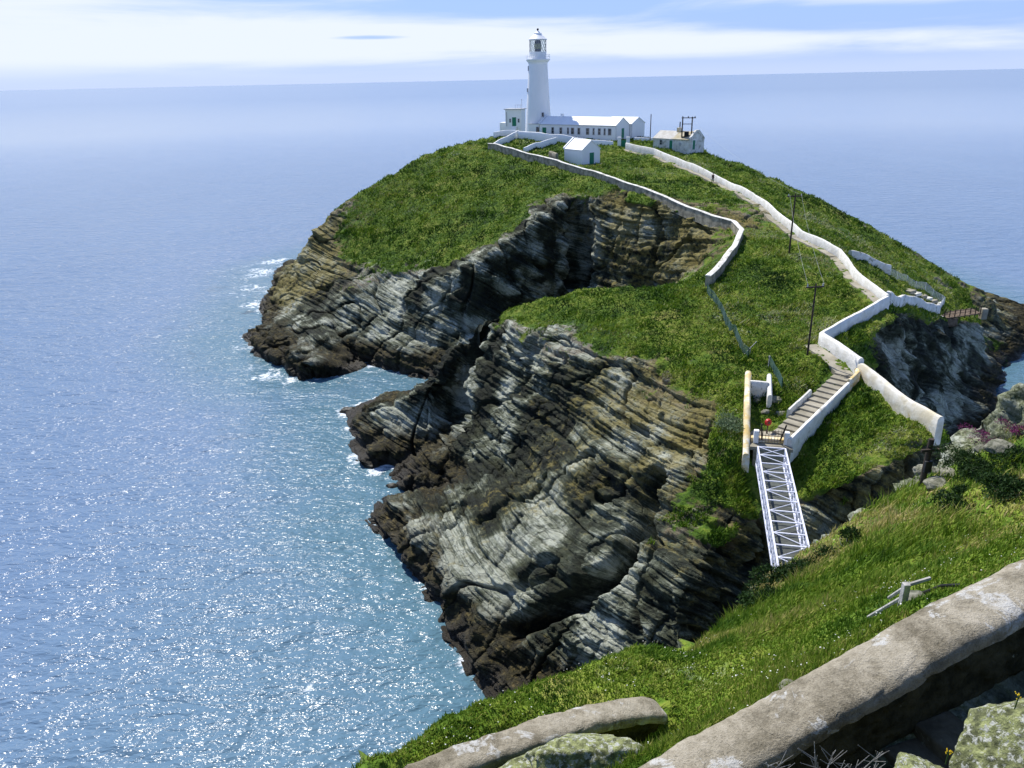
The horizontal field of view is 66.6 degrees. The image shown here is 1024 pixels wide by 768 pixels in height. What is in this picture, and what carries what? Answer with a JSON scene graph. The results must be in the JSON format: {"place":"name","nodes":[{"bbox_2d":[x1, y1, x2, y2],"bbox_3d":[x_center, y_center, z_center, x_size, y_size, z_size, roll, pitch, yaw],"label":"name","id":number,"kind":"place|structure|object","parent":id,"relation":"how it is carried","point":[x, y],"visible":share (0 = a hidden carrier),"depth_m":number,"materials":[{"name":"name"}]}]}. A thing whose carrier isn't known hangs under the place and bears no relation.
{"place":"outdoors","nodes":[
{"label":"outdoors","id":0,"kind":"place"},
{"bbox_2d":[0,69,1023,767],"bbox_3d":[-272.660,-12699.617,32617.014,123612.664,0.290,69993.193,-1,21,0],"label":"sea","id":1,"kind":"structure","parent":0,"point":[202,565],"depth_m":137.51,"materials":[{"name":"liquid"}]},
{"bbox_2d":[339,407,354,412],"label":"sea rock","id":2,"kind":"object","parent":1,"relation":"in","point":[344,409],"visible":0.48,"depth_m":121.61,"materials":[{"name":"grey stone"}]},
{"bbox_2d":[364,464,378,468],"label":"sea rock","id":3,"kind":"object","parent":1,"relation":"in","point":[372,466],"visible":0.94,"depth_m":104.07,"materials":[{"name":"grey stone"}]},
{"bbox_2d":[386,483,397,487],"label":"sea rock","id":4,"kind":"object","parent":1,"relation":"in","point":[392,485],"visible":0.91,"depth_m":98.94,"materials":[{"name":"grey stone"}]},
{"bbox_2d":[0,0,1023,90],"label":"sky","id":5,"kind":"structure","parent":0,"point":[45,44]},
{"bbox_2d":[242,137,1023,698],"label":"rocky island","id":6,"kind":"structure","parent":0,"point":[544,481],"depth_m":91.73,"materials":[{"name":"grey stone"}]},
{"bbox_2d":[493,130,516,137],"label":"terrace wall","id":7,"kind":"structure","parent":6,"relation":"on","point":[502,133],"depth_m":206.95,"materials":[{"name":"white paint"}]},
{"bbox_2d":[494,130,518,144],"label":"yard wall","id":8,"kind":"structure","parent":6,"relation":"on","point":[509,138],"depth_m":199.80,"materials":[{"name":"white paint"}]},
{"bbox_2d":[500,99,526,130],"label":"engine house","id":9,"kind":"structure","parent":6,"relation":"on","point":[514,118],"depth_m":231.04,"materials":[{"name":"white paint"}]},
{"bbox_2d":[512,117,516,125],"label":"door","id":10,"kind":"structure","parent":9,"relation":"in","point":[514,119],"depth_m":230.87,"materials":[{"name":"green paint"}]},
{"bbox_2d":[523,137,556,151],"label":"garden wall","id":11,"kind":"structure","parent":6,"relation":"on","point":[544,143],"depth_m":190.02,"materials":[{"name":"white paint"}]},
{"bbox_2d":[548,151,557,159],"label":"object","id":12,"kind":"structure","parent":6,"relation":"on","point":[553,155],"depth_m":173.22,"materials":[{"name":"stone"}]},
{"bbox_2d":[563,137,600,164],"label":"white shed","id":13,"kind":"structure","parent":6,"relation":"on","point":[581,151],"depth_m":170.96,"materials":[{"name":"paint"}]},
{"bbox_2d":[589,152,594,163],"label":"door","id":14,"kind":"structure","parent":13,"relation":"in","point":[591,154],"depth_m":170.82,"materials":[{"name":"green paint"}]},
{"bbox_2d":[617,137,629,146],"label":"yard gate","id":15,"kind":"structure","parent":6,"relation":"on","point":[620,142],"depth_m":189.81,"materials":[{"name":"green paint"}]},
{"bbox_2d":[624,117,645,137],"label":"store block","id":16,"kind":"structure","parent":6,"relation":"on","point":[637,127],"depth_m":201.08,"materials":[{"name":"white paint"}]},
{"bbox_2d":[634,137,652,140],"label":"back wall","id":17,"kind":"structure","parent":6,"relation":"on","point":[642,138],"depth_m":198.50,"materials":[{"name":"white paint"}]},
{"bbox_2d":[327,136,993,547],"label":"turf","id":18,"kind":"structure","parent":6,"relation":"on","point":[783,368],"depth_m":99.48,"materials":[{"name":"green plant"}]},
{"bbox_2d":[525,28,550,131],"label":"lighthouse","id":19,"kind":"object","parent":18,"relation":"on","point":[538,106],"visible":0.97,"depth_m":208.00,"materials":[{"name":"white paint"}]},
{"bbox_2d":[518,131,612,144],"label":"courtyard wall","id":20,"kind":"structure","parent":18,"relation":"on","point":[537,136],"depth_m":196.78,"materials":[{"name":"white paint"}]},
{"bbox_2d":[528,114,629,140],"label":"keepers quarters","id":21,"kind":"structure","parent":18,"relation":"on","point":[606,128],"depth_m":200.72,"materials":[{"name":"white paint"}]},
{"bbox_2d":[542,127,546,133],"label":"door","id":22,"kind":"structure","parent":21,"relation":"in","point":[544,129],"depth_m":208.06,"materials":[{"name":"green paint"}]},
{"bbox_2d":[621,128,624,137],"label":"door","id":23,"kind":"structure","parent":21,"relation":"in","point":[622,129],"depth_m":197.26,"materials":[{"name":"green paint"}]},
{"bbox_2d":[488,143,743,286],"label":"boundary wall","id":24,"kind":"structure","parent":18,"relation":"on","point":[708,220],"depth_m":136.93,"materials":[{"name":"paint"}]},
{"bbox_2d":[652,122,704,153],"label":"stone cottage","id":25,"kind":"structure","parent":18,"relation":"on","point":[693,142],"depth_m":184.26,"materials":[{"name":"paint"}]},
{"bbox_2d":[669,140,672,148],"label":"door","id":26,"kind":"structure","parent":25,"relation":"in","point":[670,141],"depth_m":185.40,"materials":[{"name":"green paint"}]},
{"bbox_2d":[692,139,695,149],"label":"door","id":27,"kind":"structure","parent":25,"relation":"in","point":[693,141],"depth_m":182.23,"materials":[{"name":"green paint"}]},
{"bbox_2d":[706,283,748,357],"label":"net fence","id":28,"kind":"object","parent":18,"relation":"on","point":[725,318],"visible":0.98,"depth_m":87.38,"materials":[{"name":"grey metal"}]},
{"bbox_2d":[753,397,760,403],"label":"yard rock","id":29,"kind":"object","parent":18,"relation":"on","point":[757,399],"visible":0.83,"depth_m":73.07,"materials":[{"name":"stone"}]},
{"bbox_2d":[761,409,769,414],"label":"yard rock","id":30,"kind":"object","parent":18,"relation":"on","point":[766,411],"visible":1,"depth_m":71.69,"materials":[{"name":"stone"}]},
{"bbox_2d":[769,357,782,388],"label":"net fence","id":31,"kind":"object","parent":18,"relation":"on","point":[774,368],"visible":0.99,"depth_m":75.55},
{"bbox_2d":[772,395,781,403],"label":"yard rock","id":32,"kind":"object","parent":18,"relation":"on","point":[775,399],"visible":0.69,"depth_m":72.64,"materials":[{"name":"stone"}]},
{"bbox_2d":[776,411,785,416],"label":"yard rock","id":33,"kind":"object","parent":18,"relation":"on","point":[781,412],"visible":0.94,"depth_m":71.48,"materials":[{"name":"stone"}]},
{"bbox_2d":[787,194,802,253],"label":"power pole","id":34,"kind":"object","parent":18,"relation":"on","point":[795,196],"visible":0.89,"depth_m":108.01,"materials":[{"name":"brown wood"}]},
{"bbox_2d":[806,283,824,354],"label":"power pole","id":35,"kind":"object","parent":18,"relation":"on","point":[809,337],"visible":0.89,"depth_m":76.83,"materials":[{"name":"brown wood"}]},
{"bbox_2d":[818,296,889,372],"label":"corner wall","id":36,"kind":"structure","parent":18,"relation":"on","point":[838,349],"depth_m":82.22,"materials":[{"name":"paint"}]},
{"bbox_2d":[886,291,940,313],"bbox_3d":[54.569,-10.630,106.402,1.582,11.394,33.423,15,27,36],"label":"landing wall","id":37,"kind":"structure","parent":18,"relation":"on","point":[901,300],"depth_m":105.85,"materials":[{"name":"white paint"}]},
{"bbox_2d":[891,269,945,306],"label":"railing","id":38,"kind":"object","parent":18,"relation":"on","point":[931,289],"visible":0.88,"depth_m":123.03,"materials":[{"name":"grey metal"}]},
{"bbox_2d":[905,288,942,304],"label":"rocks","id":39,"kind":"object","parent":18,"relation":"on","point":[916,293],"depth_m":119.24,"materials":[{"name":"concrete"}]},
{"bbox_2d":[681,116,695,137],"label":"transformer poles","id":40,"kind":"object","parent":6,"relation":"on","point":[686,133],"visible":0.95,"depth_m":181.98,"materials":[{"name":"wood"}]},
{"bbox_2d":[714,406,744,431],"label":"herb patch","id":41,"kind":"object","parent":6,"relation":"on","point":[730,422],"visible":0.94,"depth_m":69.33,"materials":[{"name":"green plant"}]},
{"bbox_2d":[741,371,751,472],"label":"yard side wall","id":42,"kind":"structure","parent":6,"relation":"on","point":[746,426],"depth_m":68.45,"materials":[{"name":"white paint"}]},
{"bbox_2d":[625,143,889,298],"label":"path wall","id":43,"kind":"structure","parent":6,"relation":"on","point":[858,277],"depth_m":126.50,"materials":[{"name":"paint"}]},
{"bbox_2d":[750,380,767,397],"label":"yard back wall","id":44,"kind":"structure","parent":6,"relation":"on","point":[759,388],"depth_m":73.30,"materials":[{"name":"white paint"}]},
{"bbox_2d":[764,419,771,433],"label":"lifebuoy stand","id":45,"kind":"object","parent":6,"relation":"on","point":[767,422],"visible":0.91,"depth_m":68.47,"materials":[{"name":"red plastic"}]},
{"bbox_2d":[766,374,771,407],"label":"yard return wall","id":46,"kind":"structure","parent":6,"relation":"on","point":[769,393],"depth_m":72.46,"materials":[{"name":"paint"}]},
{"bbox_2d":[750,423,792,481],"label":"bridge abutment","id":47,"kind":"object","parent":6,"relation":"on","point":[761,437],"visible":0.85,"depth_m":66.63,"materials":[{"name":"stone"}]},
{"bbox_2d":[786,389,811,417],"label":"kerb wall","id":48,"kind":"structure","parent":6,"relation":"on","point":[798,403],"depth_m":71.20,"materials":[{"name":"white paint"}]},
{"bbox_2d":[769,370,852,436],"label":"stone stairs","id":49,"kind":"structure","parent":6,"relation":"on","point":[810,406],"depth_m":71.35,"materials":[{"name":"concrete"}]},
{"bbox_2d":[786,382,850,462],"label":"stair wall","id":50,"kind":"structure","parent":49,"relation":"on","point":[798,438],"depth_m":68.59,"materials":[{"name":"paint"}]},
{"bbox_2d":[847,368,860,390],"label":"stair wall","id":51,"kind":"structure","parent":49,"relation":"on","point":[853,379],"depth_m":73.06,"materials":[{"name":"beige paint"}]},
{"bbox_2d":[848,250,891,274],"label":"parapet","id":52,"kind":"structure","parent":6,"relation":"on","point":[885,267],"depth_m":118.57,"materials":[{"name":"white paint"}]},
{"bbox_2d":[857,362,943,444],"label":"end wall","id":53,"kind":"structure","parent":6,"relation":"on","point":[898,401],"depth_m":68.12,"materials":[{"name":"white paint"}]},
{"bbox_2d":[941,306,988,326],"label":"landing stage","id":54,"kind":"object","parent":6,"relation":"on","point":[951,317],"visible":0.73,"depth_m":121.02,"materials":[{"name":"wood"}]},
{"bbox_2d":[348,383,1023,767],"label":"hillside","id":55,"kind":"structure","parent":0,"point":[1010,405],"depth_m":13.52,"materials":[{"name":"plant"}]},
{"bbox_2d":[404,696,667,767],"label":"parapet wall","id":56,"kind":"structure","parent":55,"relation":"on","point":[638,718],"depth_m":11.80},
{"bbox_2d":[499,733,643,767],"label":"boulder","id":57,"kind":"object","parent":55,"relation":"on","point":[583,750],"visible":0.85,"depth_m":9.43,"materials":[{"name":"stone"}]},
{"bbox_2d":[392,503,1021,747],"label":"wild flowers","id":58,"kind":"object","parent":55,"relation":"on","point":[735,647],"visible":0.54,"depth_m":12.57,"materials":[{"name":"white plant"}]},
{"bbox_2d":[736,585,777,610],"bbox_3d":[6.685,5.977,20.899,1.370,0.646,1.911,3,22,10],"label":"gorse bush","id":59,"kind":"object","parent":55,"relation":"on","point":[745,596],"visible":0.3,"depth_m":21.21,"materials":[{"name":"green plant"}]},
{"bbox_2d":[744,554,818,591],"bbox_3d":[8.784,5.771,24.455,3.660,0.867,1.766,-6,22,-11],"label":"gorse bush","id":60,"kind":"object","parent":55,"relation":"on","point":[791,568],"visible":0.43,"depth_m":24.28,"materials":[{"name":"green plant"}]},
{"bbox_2d":[755,446,809,568],"bbox_3d":[17.951,11.123,50.289,2.227,1.690,29.080,3,22,12],"label":"footbridge","id":61,"kind":"object","parent":55,"relation":"on","point":[781,532],"visible":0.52,"depth_m":55.98,"materials":[{"name":"paint"}]},
{"bbox_2d":[778,679,793,687],"bbox_3d":[3.380,3.750,9.507,0.306,0.186,0.328,-1,21,0],"label":"stone","id":62,"kind":"object","parent":55,"relation":"on","point":[784,682],"visible":0.2,"depth_m":9.56,"materials":[{"name":"grey stone"}]},
{"bbox_2d":[762,742,887,767],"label":"dead twigs","id":63,"kind":"object","parent":55,"relation":"on","point":[831,760],"visible":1,"depth_m":6.80,"materials":[{"name":"plant"}]},
{"bbox_2d":[639,560,1023,767],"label":"stair parapet","id":64,"kind":"structure","parent":55,"relation":"on","point":[891,684],"depth_m":8.62,"materials":[{"name":"beige concrete"}]},
{"bbox_2d":[813,525,861,560],"bbox_3d":[10.705,5.394,24.768,2.973,0.667,1.815,-18,27,-36],"label":"gorse bush","id":65,"kind":"object","parent":55,"relation":"on","point":[846,531],"visible":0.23,"depth_m":25.47,"materials":[{"name":"green plant"}]},
{"bbox_2d":[867,576,931,618],"bbox_3d":[5.687,3.186,11.452,0.468,1.184,0.790,-1,21,0],"label":"broken rail","id":66,"kind":"object","parent":55,"relation":"on","point":[904,590],"visible":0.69,"depth_m":10.98,"materials":[{"name":"grey wood"}]},
{"bbox_2d":[848,711,963,767],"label":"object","id":67,"kind":"structure","parent":55,"relation":"on","point":[936,736],"depth_m":8.70,"materials":[{"name":"grey stone"}]},
{"bbox_2d":[899,590,924,600],"bbox_3d":[6.104,3.251,11.816,0.370,0.221,0.434,-20,28,-40],"label":"stone","id":68,"kind":"object","parent":55,"relation":"on","point":[914,593],"visible":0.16,"depth_m":11.78,"materials":[{"name":"grey stone"}]},
{"bbox_2d":[894,752,942,767],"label":"boulder","id":69,"kind":"object","parent":55,"relation":"on","point":[905,760],"visible":1,"depth_m":6.39,"materials":[{"name":"stone"}]},
{"bbox_2d":[945,748,952,764],"bbox_3d":[3.414,2.930,6.118,0.064,0.177,0.049,-1,21,0],"label":"yellow flower","id":70,"kind":"object","parent":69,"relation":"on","point":[948,755],"visible":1,"depth_m":6.11,"materials":[{"name":"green plant"}]},
{"bbox_2d":[912,464,935,475],"bbox_3d":[17.514,3.775,32.883,1.183,0.718,0.727,12,25,30],"label":"crest rock","id":71,"kind":"object","parent":55,"relation":"on","point":[917,468],"visible":0.26,"depth_m":32.82,"materials":[{"name":"stone"}]},
{"bbox_2d":[918,438,945,485],"bbox_3d":[16.638,3.311,31.122,1.050,2.456,0.330,-3,21,-5],"label":"stumpy pole","id":72,"kind":"object","parent":55,"relation":"on","point":[927,465],"visible":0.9,"depth_m":30.89,"materials":[{"name":"wood"}]},
{"bbox_2d":[923,476,946,490],"bbox_3d":[16.618,3.991,30.529,0.954,0.676,1.268,16,27,37],"label":"crest rock","id":73,"kind":"object","parent":55,"relation":"on","point":[931,483],"visible":0.66,"depth_m":30.25,"materials":[{"name":"stone"}]},
{"bbox_2d":[922,583,963,593],"bbox_3d":[6.149,2.938,11.171,0.050,1.046,1.240,3,22,10],"label":"cable","id":74,"kind":"object","parent":55,"relation":"on","point":[939,586],"visible":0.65,"depth_m":11.10,"materials":[{"name":"metal"}]},
{"bbox_2d":[936,467,955,476],"bbox_3d":[17.399,3.634,31.072,0.698,0.490,1.071,1,21,5],"label":"crest rock","id":75,"kind":"object","parent":55,"relation":"on","point":[942,470],"visible":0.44,"depth_m":31.06,"materials":[{"name":"stone"}]},
{"bbox_2d":[926,483,975,518],"bbox_3d":[13.068,3.475,22.650,1.848,0.713,2.902,2,22,9],"label":"gorse bush","id":76,"kind":"object","parent":55,"relation":"on","point":[954,498],"visible":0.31,"depth_m":22.95,"materials":[{"name":"green plant"}]},
{"bbox_2d":[930,441,997,483],"bbox_3d":[17.260,3.239,28.885,2.111,1.072,4.394,0,21,3],"label":"gorse bush","id":77,"kind":"object","parent":55,"relation":"on","point":[969,467],"visible":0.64,"depth_m":29.56,"materials":[{"name":"green plant"}]},
{"bbox_2d":[957,422,999,444],"bbox_3d":[19.037,2.197,31.269,1.450,0.686,2.592,-3,21,-4],"label":"heather clump","id":78,"kind":"object","parent":55,"relation":"on","point":[983,440],"visible":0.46,"depth_m":31.52,"materials":[{"name":"purple plant"}]},
{"bbox_2d":[973,443,983,452],"bbox_3d":[18.741,2.600,31.072,0.723,0.438,0.503,-13,24,-27],"label":"crest rock","id":79,"kind":"object","parent":55,"relation":"on","point":[977,448],"visible":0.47,"depth_m":30.96,"materials":[{"name":"stone"}]},
{"bbox_2d":[949,698,1023,767],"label":"boulder","id":80,"kind":"object","parent":55,"relation":"on","point":[991,736],"visible":0.98,"depth_m":6.47,"materials":[{"name":"green stone"}]},
{"bbox_2d":[1014,691,1021,708],"bbox_3d":[3.954,2.489,6.122,0.044,0.171,0.071,-1,21,0],"label":"yellow flower","id":81,"kind":"object","parent":80,"relation":"on","point":[1018,694],"visible":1,"depth_m":6.10,"materials":[{"name":"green plant"}]},
{"bbox_2d":[971,469,1023,503],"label":"gorse bush","id":82,"kind":"object","parent":55,"relation":"on","point":[1010,483],"visible":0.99,"depth_m":21.75,"materials":[{"name":"green plant"}]},
{"bbox_2d":[983,438,1013,454],"bbox_3d":[18.840,2.451,29.981,1.357,0.491,0.887,5,22,15],"label":"crest rock","id":83,"kind":"object","parent":55,"relation":"on","point":[996,445],"visible":0.6,"depth_m":29.87,"materials":[{"name":"stone"}]},
{"bbox_2d":[982,429,1023,473],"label":"gorse bush","id":84,"kind":"object","parent":55,"relation":"on","point":[1012,449],"visible":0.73,"depth_m":28.79,"materials":[{"name":"green plant"}]},
{"bbox_2d":[994,418,1023,435],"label":"heather clump","id":85,"kind":"object","parent":55,"relation":"on","point":[1014,427],"visible":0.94,"depth_m":30.52,"materials":[{"name":"purple plant"}]},
{"bbox_2d":[624,149,878,302],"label":"path","id":86,"kind":"structure","parent":0,"point":[838,264],"depth_m":117.16,"materials":[{"name":"concrete"}]},
{"bbox_2d":[806,344,852,375],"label":"path","id":87,"kind":"structure","parent":0,"point":[831,359],"depth_m":77.90,"materials":[{"name":"concrete"}]}
]}

